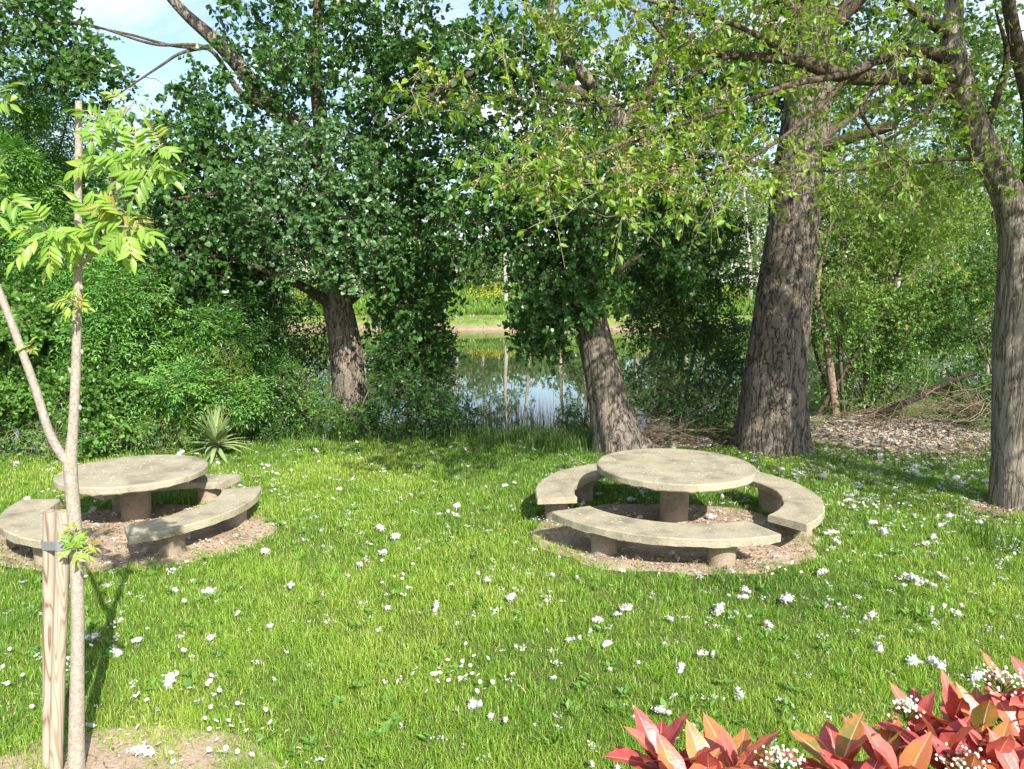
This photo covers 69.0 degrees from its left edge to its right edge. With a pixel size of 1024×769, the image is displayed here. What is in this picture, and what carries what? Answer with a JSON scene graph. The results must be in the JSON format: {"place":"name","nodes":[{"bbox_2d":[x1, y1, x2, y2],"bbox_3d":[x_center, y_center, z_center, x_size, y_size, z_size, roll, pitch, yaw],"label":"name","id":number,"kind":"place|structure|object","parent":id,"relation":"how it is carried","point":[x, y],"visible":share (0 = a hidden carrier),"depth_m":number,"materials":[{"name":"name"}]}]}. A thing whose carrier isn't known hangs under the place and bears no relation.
{"place":"outdoors","nodes":[
{"label":"outdoors","id":0,"kind":"place"},
{"bbox_2d":[5,329,990,453],"bbox_3d":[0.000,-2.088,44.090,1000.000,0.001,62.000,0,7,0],"label":"water","id":1,"kind":"structure","parent":0,"point":[492,369],"depth_m":29.90,"materials":[{"name":"blue liquid"}]},
{"bbox_2d":[0,289,1023,768],"bbox_3d":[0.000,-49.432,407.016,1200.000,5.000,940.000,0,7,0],"label":"ground","id":2,"kind":"structure","parent":0,"point":[470,323],"depth_m":5.59,"materials":[{"name":"green plant"}]},
{"bbox_2d":[0,499,92,565],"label":"curved bench","id":3,"kind":"object","parent":2,"relation":"on","point":[12,521],"visible":0.49,"depth_m":7.06,"materials":[{"name":"concrete"}]},
{"bbox_2d":[0,66,107,449],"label":"ash tree","id":4,"kind":"object","parent":2,"relation":"on","point":[33,174],"visible":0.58,"depth_m":12.44,"materials":[{"name":"green plant"}]},
{"bbox_2d":[0,278,164,460],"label":"poplar shrub","id":5,"kind":"object","parent":2,"relation":"on","point":[17,401],"visible":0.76,"depth_m":10.94,"materials":[{"name":"green plant"}]},
{"bbox_2d":[85,632,100,640],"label":"seed fluff","id":6,"kind":"object","parent":2,"relation":"on","point":[94,635],"visible":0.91,"depth_m":5.28,"materials":[{"name":"white plant"}]},
{"bbox_2d":[0,408,196,464],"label":"bramble bush","id":7,"kind":"object","parent":2,"relation":"on","point":[61,441],"visible":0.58,"depth_m":11.02,"materials":[{"name":"green plant"}]},
{"bbox_2d":[108,645,123,657],"bbox_3d":[-2.695,1.820,5.077,0.107,0.070,0.077,48,14,32],"label":"seed fluff","id":8,"kind":"object","parent":2,"relation":"on","point":[115,650],"visible":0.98,"depth_m":5.07,"materials":[{"name":"white plant"}]},
{"bbox_2d":[95,138,138,263],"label":"tree","id":9,"kind":"object","parent":2,"relation":"on","point":[106,151],"visible":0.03,"depth_m":92.95,"materials":[{"name":"green plant"}]},
{"bbox_2d":[0,726,275,768],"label":"soil","id":10,"kind":"structure","parent":2,"relation":"on","point":[199,750],"depth_m":4.03,"materials":[{"name":"brown soil"}]},
{"bbox_2d":[42,509,56,767],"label":"wooden stake","id":11,"kind":"object","parent":10,"relation":"on","point":[49,529],"visible":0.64,"depth_m":3.82,"materials":[{"name":"brown wood"}]},
{"bbox_2d":[41,539,84,550],"bbox_3d":[-2.278,0.806,3.757,0.236,0.067,0.103,2,7,14],"label":"tree tie","id":12,"kind":"object","parent":11,"relation":"attached to","point":[52,546],"visible":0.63,"depth_m":3.72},
{"bbox_2d":[48,509,68,768],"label":"wooden stake","id":13,"kind":"object","parent":10,"relation":"on","point":[59,651],"visible":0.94,"depth_m":3.77,"materials":[{"name":"brown wood"}]},
{"bbox_2d":[0,82,189,768],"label":"sapling","id":14,"kind":"object","parent":10,"relation":"on","point":[124,169],"visible":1,"depth_m":3.45,"materials":[{"name":"green plant"}]},
{"bbox_2d":[126,740,154,756],"bbox_3d":[-1.998,1.967,4.008,0.200,0.091,0.083,4,8,26],"label":"seed fluff","id":15,"kind":"object","parent":10,"relation":"on","point":[141,749],"visible":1,"depth_m":3.98,"materials":[{"name":"white plant"}]},
{"bbox_2d":[0,504,276,572],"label":"soil","id":16,"kind":"structure","parent":2,"relation":"on","point":[228,531],"depth_m":7.42,"materials":[{"name":"brown soil"}]},
{"bbox_2d":[53,455,208,521],"bbox_3d":[-4.131,1.226,8.183,1.510,0.600,1.508,0,7,0],"label":"picnic table","id":17,"kind":"object","parent":16,"relation":"on","point":[135,487],"visible":0.9,"depth_m":8.04,"materials":[{"name":"concrete"}]},
{"bbox_2d":[1,217,279,458],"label":"ash shrub","id":18,"kind":"object","parent":2,"relation":"on","point":[121,308],"visible":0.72,"depth_m":11.29,"materials":[{"name":"green plant"}]},
{"bbox_2d":[122,185,192,240],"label":"tree","id":19,"kind":"object","parent":2,"relation":"on","point":[166,222],"visible":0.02,"depth_m":80.79,"materials":[{"name":"green plant"}]},
{"bbox_2d":[86,474,240,512],"bbox_3d":[-3.997,1.298,8.601,1.656,0.351,0.590,-3,8,-23],"label":"curved bench","id":20,"kind":"object","parent":2,"relation":"on","point":[207,489],"visible":0.42,"depth_m":8.61,"materials":[{"name":"concrete"}]},
{"bbox_2d":[162,670,178,688],"bbox_3d":[-2.149,1.851,4.678,0.110,0.105,0.157,23,-1,-32],"label":"seed fluff","id":21,"kind":"object","parent":2,"relation":"on","point":[169,680],"visible":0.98,"depth_m":4.66,"materials":[{"name":"white plant"}]},
{"bbox_2d":[124,486,260,556],"bbox_3d":[-3.135,1.429,7.569,0.653,0.351,1.850,2,8,19],"label":"curved bench","id":22,"kind":"object","parent":2,"relation":"on","point":[228,509],"visible":0.92,"depth_m":7.20,"materials":[{"name":"concrete"}]},
{"bbox_2d":[130,325,263,453],"bbox_3d":[-4.953,0.155,11.563,2.228,2.154,1.475,0,7,0],"label":"locust shrub","id":23,"kind":"object","parent":2,"relation":"on","point":[218,363],"visible":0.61,"depth_m":11.45,"materials":[{"name":"green plant"}]},
{"bbox_2d":[201,587,215,593],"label":"seed fluff","id":24,"kind":"object","parent":2,"relation":"on","point":[209,590],"visible":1,"depth_m":6.07,"materials":[{"name":"white plant"}]},
{"bbox_2d":[178,400,254,465],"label":"yucca","id":25,"kind":"object","parent":2,"relation":"on","point":[214,435],"visible":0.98,"depth_m":11.15,"materials":[{"name":"green plant"}]},
{"bbox_2d":[189,200,270,286],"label":"tree","id":26,"kind":"object","parent":2,"relation":"on","point":[218,226],"depth_m":77.69,"materials":[{"name":"green plant"}]},
{"bbox_2d":[153,247,330,445],"bbox_3d":[-4.779,-0.686,12.594,3.129,3.665,2.789,-3,8,-22],"label":"ash shrub","id":27,"kind":"object","parent":2,"relation":"on","point":[264,320],"visible":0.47,"depth_m":12.34,"materials":[{"name":"green plant"}]},
{"bbox_2d":[0,0,508,427],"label":"poplar tree","id":28,"kind":"object","parent":2,"relation":"on","point":[332,220],"visible":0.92,"depth_m":11.71,"materials":[{"name":"green plant"}]},
{"bbox_2d":[234,265,329,406],"bbox_3d":[-4.270,-0.130,14.485,2.470,4.390,2.348,0,7,0],"label":"willow shrub","id":29,"kind":"object","parent":2,"relation":"on","point":[304,346],"visible":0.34,"depth_m":14.34,"materials":[{"name":"green plant"}]},
{"bbox_2d":[279,171,314,281],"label":"tree","id":30,"kind":"object","parent":2,"relation":"on","point":[283,183],"visible":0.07,"depth_m":98.74,"materials":[{"name":"green plant"}]},
{"bbox_2d":[249,356,371,440],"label":"privet shrub","id":31,"kind":"object","parent":2,"relation":"on","point":[309,394],"visible":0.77,"depth_m":12.37,"materials":[{"name":"green plant"}]},
{"bbox_2d":[391,533,400,540],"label":"seed fluff","id":32,"kind":"object","parent":2,"relation":"on","point":[394,536],"visible":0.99,"depth_m":7.41,"materials":[{"name":"white plant"}]},
{"bbox_2d":[318,293,500,447],"bbox_3d":[-1.914,-0.152,12.915,2.901,2.856,2.881,-3,8,-23],"label":"privet shrub","id":33,"kind":"object","parent":2,"relation":"on","point":[394,374],"visible":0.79,"depth_m":12.42,"materials":[{"name":"green plant"}]},
{"bbox_2d":[433,600,439,616],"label":"seed fluff","id":34,"kind":"object","parent":2,"relation":"on","point":[436,605],"visible":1,"depth_m":5.78,"materials":[{"name":"white plant"}]},
{"bbox_2d":[421,203,477,275],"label":"tree","id":35,"kind":"object","parent":2,"relation":"on","point":[447,236],"visible":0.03,"depth_m":84.13,"materials":[{"name":"green plant"}]},
{"bbox_2d":[426,167,477,282],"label":"tree","id":36,"kind":"object","parent":2,"relation":"on","point":[459,226],"visible":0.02,"depth_m":96.42,"materials":[{"name":"green plant"}]},
{"bbox_2d":[452,263,490,283],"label":"bush","id":37,"kind":"object","parent":2,"relation":"on","point":[467,272],"visible":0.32,"depth_m":91.04,"materials":[{"name":"green plant"}]},
{"bbox_2d":[431,190,514,286],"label":"tree","id":38,"kind":"object","parent":2,"relation":"on","point":[495,274],"visible":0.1,"depth_m":83.63,"materials":[{"name":"green plant"}]},
{"bbox_2d":[465,697,482,711],"bbox_3d":[-0.228,1.900,4.420,0.124,0.079,0.087,-27,-2,5],"label":"seed fluff","id":39,"kind":"object","parent":2,"relation":"on","point":[473,704],"visible":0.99,"depth_m":4.41,"materials":[{"name":"white plant"}]},
{"bbox_2d":[396,393,590,435],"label":"reeds","id":40,"kind":"object","parent":2,"relation":"on","point":[519,413],"visible":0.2,"depth_m":13.68,"materials":[{"name":"green plant"}]},
{"bbox_2d":[472,194,519,300],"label":"tree","id":41,"kind":"object","parent":2,"relation":"on","point":[505,280],"visible":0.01,"depth_m":77.12,"materials":[{"name":"green plant"}]},
{"bbox_2d":[18,444,1002,768],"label":"lawn weeds","id":42,"kind":"object","parent":2,"relation":"on","point":[568,702],"visible":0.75,"depth_m":4.97,"materials":[{"name":"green plant"}]},
{"bbox_2d":[29,171,992,285],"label":"woods","id":43,"kind":"object","parent":2,"relation":"on","point":[496,279],"visible":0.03,"depth_m":110.16,"materials":[{"name":"green plant"}]},
{"bbox_2d":[505,592,516,601],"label":"seed fluff","id":44,"kind":"object","parent":2,"relation":"on","point":[511,596],"visible":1,"depth_m":5.97,"materials":[{"name":"white plant"}]},
{"bbox_2d":[0,395,1023,557],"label":"tall grass","id":45,"kind":"structure","parent":2,"relation":"on","point":[537,434],"depth_m":12.06,"materials":[{"name":"green plant"}]},
{"bbox_2d":[0,411,1023,768],"bbox_3d":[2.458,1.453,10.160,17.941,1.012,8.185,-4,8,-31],"label":"leaf litter","id":46,"kind":"object","parent":2,"relation":"on","point":[890,435],"visible":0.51,"depth_m":8.57,"materials":[{"name":"brown plant"}]},
{"bbox_2d":[488,128,538,260],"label":"tree","id":47,"kind":"object","parent":2,"relation":"on","point":[511,161],"visible":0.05,"depth_m":88.05,"materials":[{"name":"green plant"}]},
{"bbox_2d":[301,282,749,300],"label":"yellow flowers","id":48,"kind":"object","parent":2,"relation":"on","point":[510,284],"visible":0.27,"depth_m":79.61,"materials":[{"name":"plant"}]},
{"bbox_2d":[535,463,605,523],"bbox_3d":[0.756,1.272,8.646,0.687,0.392,1.974,4,8,31],"label":"curved bench","id":49,"kind":"object","parent":2,"relation":"on","point":[552,493],"visible":0.81,"depth_m":8.41,"materials":[{"name":"concrete"}]},
{"bbox_2d":[552,347,590,438],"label":"willow shrub","id":50,"kind":"object","parent":2,"relation":"on","point":[569,413],"visible":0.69,"depth_m":12.52,"materials":[{"name":"green plant"}]},
{"bbox_2d":[153,279,989,315],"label":"bank vegetation","id":51,"kind":"object","parent":2,"relation":"on","point":[476,305],"visible":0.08,"depth_m":75.67,"materials":[{"name":"green plant"}]},
{"bbox_2d":[384,0,784,455],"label":"poplar tree","id":52,"kind":"object","parent":2,"relation":"on","point":[574,297],"visible":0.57,"depth_m":10.79,"materials":[{"name":"green plant"}]},
{"bbox_2d":[601,639,612,647],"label":"seed fluff","id":53,"kind":"object","parent":2,"relation":"on","point":[606,643],"visible":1,"depth_m":5.19,"materials":[{"name":"white plant"}]},
{"bbox_2d":[619,603,632,611],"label":"seed fluff","id":54,"kind":"object","parent":2,"relation":"on","point":[626,607],"visible":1,"depth_m":5.75,"materials":[{"name":"white plant"}]},
{"bbox_2d":[291,313,988,329],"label":"dry shore growth","id":55,"kind":"object","parent":2,"relation":"on","point":[504,318],"visible":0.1,"depth_m":67.20,"materials":[{"name":"beige plant"}]},
{"bbox_2d":[586,433,726,447],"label":"soil","id":56,"kind":"structure","parent":2,"relation":"on","point":[681,444],"depth_m":12.20,"materials":[{"name":"brown soil"}]},
{"bbox_2d":[630,402,735,448],"bbox_3d":[3.051,0.638,11.877,3.030,0.724,1.827,0,7,0],"label":"brush pile","id":57,"kind":"object","parent":56,"relation":"on","point":[671,431],"visible":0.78,"depth_m":11.85,"materials":[{"name":"brown wood"}]},
{"bbox_2d":[650,704,671,715],"bbox_3d":[0.873,1.908,4.365,0.134,0.060,0.094,4,-24,16],"label":"seed fluff","id":58,"kind":"object","parent":2,"relation":"on","point":[658,708],"visible":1,"depth_m":4.35,"materials":[{"name":"white plant"}]},
{"bbox_2d":[552,506,780,569],"bbox_3d":[1.379,1.488,6.947,2.114,0.392,0.745,2,8,19],"label":"curved bench","id":59,"kind":"object","parent":2,"relation":"on","point":[721,546],"visible":0.92,"depth_m":6.75,"materials":[{"name":"concrete"}]},
{"bbox_2d":[533,504,815,574],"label":"soil","id":60,"kind":"structure","parent":2,"relation":"on","point":[623,564],"depth_m":7.20,"materials":[{"name":"brown soil"}]},
{"bbox_2d":[597,448,756,522],"bbox_3d":[1.748,1.199,8.037,1.664,0.690,1.659,0,7,0],"label":"picnic table","id":61,"kind":"object","parent":60,"relation":"on","point":[678,487],"visible":0.95,"depth_m":7.86,"materials":[{"name":"concrete"}]},
{"bbox_2d":[705,513,716,519],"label":"seed fluff","id":62,"kind":"object","parent":60,"relation":"on","point":[709,516],"visible":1,"depth_m":8.10,"materials":[{"name":"white plant"}]},
{"bbox_2d":[676,661,685,673],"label":"seed fluff","id":63,"kind":"object","parent":2,"relation":"on","point":[681,665],"visible":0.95,"depth_m":4.84,"materials":[{"name":"white plant"}]},
{"bbox_2d":[620,343,743,443],"bbox_3d":[3.127,0.233,12.766,2.799,1.963,1.816,-4,8,-27],"label":"elder shrub","id":64,"kind":"object","parent":2,"relation":"on","point":[678,400],"visible":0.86,"depth_m":12.49,"materials":[{"name":"green plant"}]},
{"bbox_2d":[608,190,766,432],"bbox_3d":[3.346,-1.306,13.266,3.576,4.440,2.636,0,7,0],"label":"elder shrub","id":65,"kind":"object","parent":2,"relation":"on","point":[678,326],"visible":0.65,"depth_m":12.74,"materials":[{"name":"green plant"}]},
{"bbox_2d":[658,193,730,270],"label":"tree","id":66,"kind":"object","parent":2,"relation":"on","point":[708,216],"visible":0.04,"depth_m":94.82,"materials":[{"name":"green plant"}]},
{"bbox_2d":[696,648,714,657],"bbox_3d":[1.312,1.833,5.072,0.143,0.075,0.060,10,16,-18],"label":"seed fluff","id":67,"kind":"object","parent":2,"relation":"on","point":[700,652],"visible":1,"depth_m":5.06,"materials":[{"name":"white plant"}]},
{"bbox_2d":[689,160,729,276],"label":"tree","id":68,"kind":"object","parent":2,"relation":"on","point":[721,196],"visible":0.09,"depth_m":97.47,"materials":[{"name":"green plant"}]},
{"bbox_2d":[713,602,724,613],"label":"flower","id":69,"kind":"object","parent":2,"relation":"on","point":[719,607],"visible":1,"depth_m":5.75,"materials":[{"name":"white plant"}]},
{"bbox_2d":[725,289,754,305],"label":"bush","id":70,"kind":"object","parent":2,"relation":"on","point":[749,298],"visible":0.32,"depth_m":73.89,"materials":[{"name":"green plant"}]},
{"bbox_2d":[735,686,744,700],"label":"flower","id":71,"kind":"object","parent":2,"relation":"on","point":[739,691],"visible":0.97,"depth_m":4.55,"materials":[{"name":"white plant"}]},
{"bbox_2d":[711,189,769,285],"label":"tree","id":72,"kind":"object","parent":2,"relation":"on","point":[758,206],"visible":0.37,"depth_m":94.08,"materials":[{"name":"green plant"}]},
{"bbox_2d":[715,133,770,297],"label":"tree","id":73,"kind":"object","parent":2,"relation":"on","point":[760,243],"visible":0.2,"depth_m":77.66,"materials":[{"name":"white plant"}]},
{"bbox_2d":[749,472,824,535],"bbox_3d":[2.901,1.363,7.925,0.690,0.392,2.026,1,7,6],"label":"curved bench","id":74,"kind":"object","parent":2,"relation":"on","point":[775,493],"visible":0.89,"depth_m":7.73,"materials":[{"name":"concrete"}]},
{"bbox_2d":[779,592,794,603],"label":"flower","id":75,"kind":"object","parent":2,"relation":"on","point":[786,598],"visible":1,"depth_m":5.90,"materials":[{"name":"white plant"}]},
{"bbox_2d":[762,217,863,281],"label":"tree","id":76,"kind":"object","parent":2,"relation":"on","point":[825,220],"visible":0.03,"depth_m":78.14,"materials":[{"name":"green plant"}]},
{"bbox_2d":[603,649,1023,768],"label":"photinia hedge","id":77,"kind":"object","parent":2,"relation":"on","point":[961,735],"visible":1,"depth_m":1.74,"materials":[{"name":"red plant"}]},
{"bbox_2d":[815,566,826,575],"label":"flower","id":78,"kind":"object","parent":2,"relation":"on","point":[820,571],"visible":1,"depth_m":6.51,"materials":[{"name":"white plant"}]},
{"bbox_2d":[824,528,840,535],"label":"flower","id":79,"kind":"object","parent":2,"relation":"on","point":[828,531],"visible":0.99,"depth_m":7.57,"materials":[{"name":"white plant"}]},
{"bbox_2d":[757,45,914,373],"bbox_3d":[7.010,-3.389,16.220,3.200,7.788,3.234,0,7,0],"label":"alder tree","id":80,"kind":"object","parent":2,"relation":"on","point":[828,263],"visible":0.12,"depth_m":15.88,"materials":[{"name":"green plant"}]},
{"bbox_2d":[818,186,856,269],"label":"tree","id":81,"kind":"object","parent":2,"relation":"on","point":[838,231],"visible":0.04,"depth_m":76.21,"materials":[{"name":"green plant"}]},
{"bbox_2d":[669,0,1023,456],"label":"poplar tree","id":82,"kind":"object","parent":2,"relation":"on","point":[772,416],"visible":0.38,"depth_m":11.16,"materials":[{"name":"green plant"}]},
{"bbox_2d":[858,609,878,622],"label":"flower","id":83,"kind":"object","parent":2,"relation":"on","point":[871,614],"visible":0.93,"depth_m":5.63,"materials":[{"name":"white plant"}]},
{"bbox_2d":[872,641,885,653],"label":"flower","id":84,"kind":"object","parent":2,"relation":"on","point":[879,647],"visible":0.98,"depth_m":5.09,"materials":[{"name":"white plant"}]},
{"bbox_2d":[879,527,888,536],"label":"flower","id":85,"kind":"object","parent":2,"relation":"on","point":[883,530],"visible":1,"depth_m":7.57,"materials":[{"name":"white plant"}]},
{"bbox_2d":[810,417,990,452],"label":"soil","id":86,"kind":"structure","parent":2,"relation":"on","point":[866,443],"depth_m":12.11,"materials":[{"name":"brown soil"}]},
{"bbox_2d":[812,166,884,414],"bbox_3d":[5.729,-1.578,13.359,1.669,4.508,1.988,4,8,30],"label":"maple sapling","id":87,"kind":"object","parent":86,"relation":"on","point":[831,382],"visible":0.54,"depth_m":13.43,"materials":[{"name":"green plant"}]},
{"bbox_2d":[766,128,1021,417],"bbox_3d":[7.159,-2.102,14.120,4.686,5.443,3.904,-3,8,-23],"label":"spindle tree","id":88,"kind":"object","parent":86,"relation":"on","point":[914,248],"visible":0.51,"depth_m":13.29,"materials":[{"name":"green plant"}]},
{"bbox_2d":[807,243,992,415],"bbox_3d":[7.015,-0.736,13.781,3.963,3.657,2.713,1,7,10],"label":"spindle shrub","id":89,"kind":"object","parent":86,"relation":"on","point":[900,364],"visible":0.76,"depth_m":13.45,"materials":[{"name":"green plant"}]},
{"bbox_2d":[810,369,991,443],"bbox_3d":[6.554,0.289,12.530,4.561,1.236,2.780,3,8,23],"label":"brush pile","id":90,"kind":"object","parent":86,"relation":"on","point":[975,402],"visible":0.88,"depth_m":12.36,"materials":[{"name":"brown wood"}]},
{"bbox_2d":[868,372,976,420],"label":"fallen branch","id":91,"kind":"object","parent":90,"relation":"on","point":[943,384],"visible":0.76,"depth_m":12.80,"materials":[{"name":"brown wood"}]},
{"bbox_2d":[919,230,997,432],"bbox_3d":[8.139,-0.795,12.950,1.827,3.835,2.051,5,9,33],"label":"spindle shrub","id":92,"kind":"object","parent":86,"relation":"on","point":[987,301],"visible":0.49,"depth_m":12.91,"materials":[{"name":"green plant"}]},
{"bbox_2d":[882,206,925,287],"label":"tree","id":93,"kind":"object","parent":2,"relation":"on","point":[904,258],"visible":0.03,"depth_m":81.93,"materials":[{"name":"green plant"}]},
{"bbox_2d":[906,654,920,666],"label":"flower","id":94,"kind":"object","parent":2,"relation":"on","point":[913,658],"visible":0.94,"depth_m":4.93,"materials":[{"name":"white plant"}]},
{"bbox_2d":[827,0,1000,398],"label":"alder tree","id":95,"kind":"object","parent":2,"relation":"on","point":[922,146],"visible":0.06,"depth_m":16.52,"materials":[{"name":"green plant"}]},
{"bbox_2d":[902,572,926,584],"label":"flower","id":96,"kind":"object","parent":2,"relation":"on","point":[912,576],"visible":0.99,"depth_m":6.35,"materials":[{"name":"white plant"}]},
{"bbox_2d":[926,654,945,671],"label":"flower","id":97,"kind":"object","parent":2,"relation":"on","point":[936,662],"visible":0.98,"depth_m":4.90,"materials":[{"name":"white plant"}]},
{"bbox_2d":[903,191,979,272],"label":"tree","id":98,"kind":"object","parent":2,"relation":"on","point":[957,231],"visible":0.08,"depth_m":88.65,"materials":[{"name":"green plant"}]},
{"bbox_2d":[904,163,987,260],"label":"tree","id":99,"kind":"object","parent":2,"relation":"on","point":[972,227],"visible":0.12,"depth_m":85.70,"materials":[{"name":"green plant"}]},
{"bbox_2d":[941,603,962,616],"bbox_3d":[3.374,1.737,5.707,0.160,0.068,0.067,23,-5,24],"label":"seed fluff","id":100,"kind":"object","parent":2,"relation":"on","point":[943,605],"visible":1,"depth_m":5.70,"materials":[{"name":"white plant"}]},
{"bbox_2d":[914,24,1022,398],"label":"alder tree","id":101,"kind":"object","parent":2,"relation":"on","point":[968,217],"visible":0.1,"depth_m":16.16,"materials":[{"name":"green plant"}]},
{"bbox_2d":[969,670,982,681],"bbox_3d":[2.972,1.862,4.768,0.093,0.077,0.062,-2,8,-17],"label":"seed fluff","id":102,"kind":"object","parent":2,"relation":"on","point":[975,674],"visible":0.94,"depth_m":4.76,"materials":[{"name":"white plant"}]},
{"bbox_2d":[961,500,1020,517],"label":"soil","id":103,"kind":"structure","parent":2,"relation":"on","point":[979,504],"depth_m":8.53,"materials":[{"name":"brown soil"}]},
{"bbox_2d":[383,0,1023,510],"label":"elm tree","id":104,"kind":"object","parent":103,"relation":"in","point":[951,74],"visible":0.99,"depth_m":7.26,"materials":[{"name":"green plant"}]},
{"bbox_2d":[962,102,1021,248],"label":"tree","id":105,"kind":"object","parent":2,"relation":"on","point":[1011,158],"visible":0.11,"depth_m":83.68,"materials":[{"name":"green plant"}]},
{"bbox_2d":[0,0,1023,288],"label":"sky","id":106,"kind":"structure","parent":0,"point":[157,20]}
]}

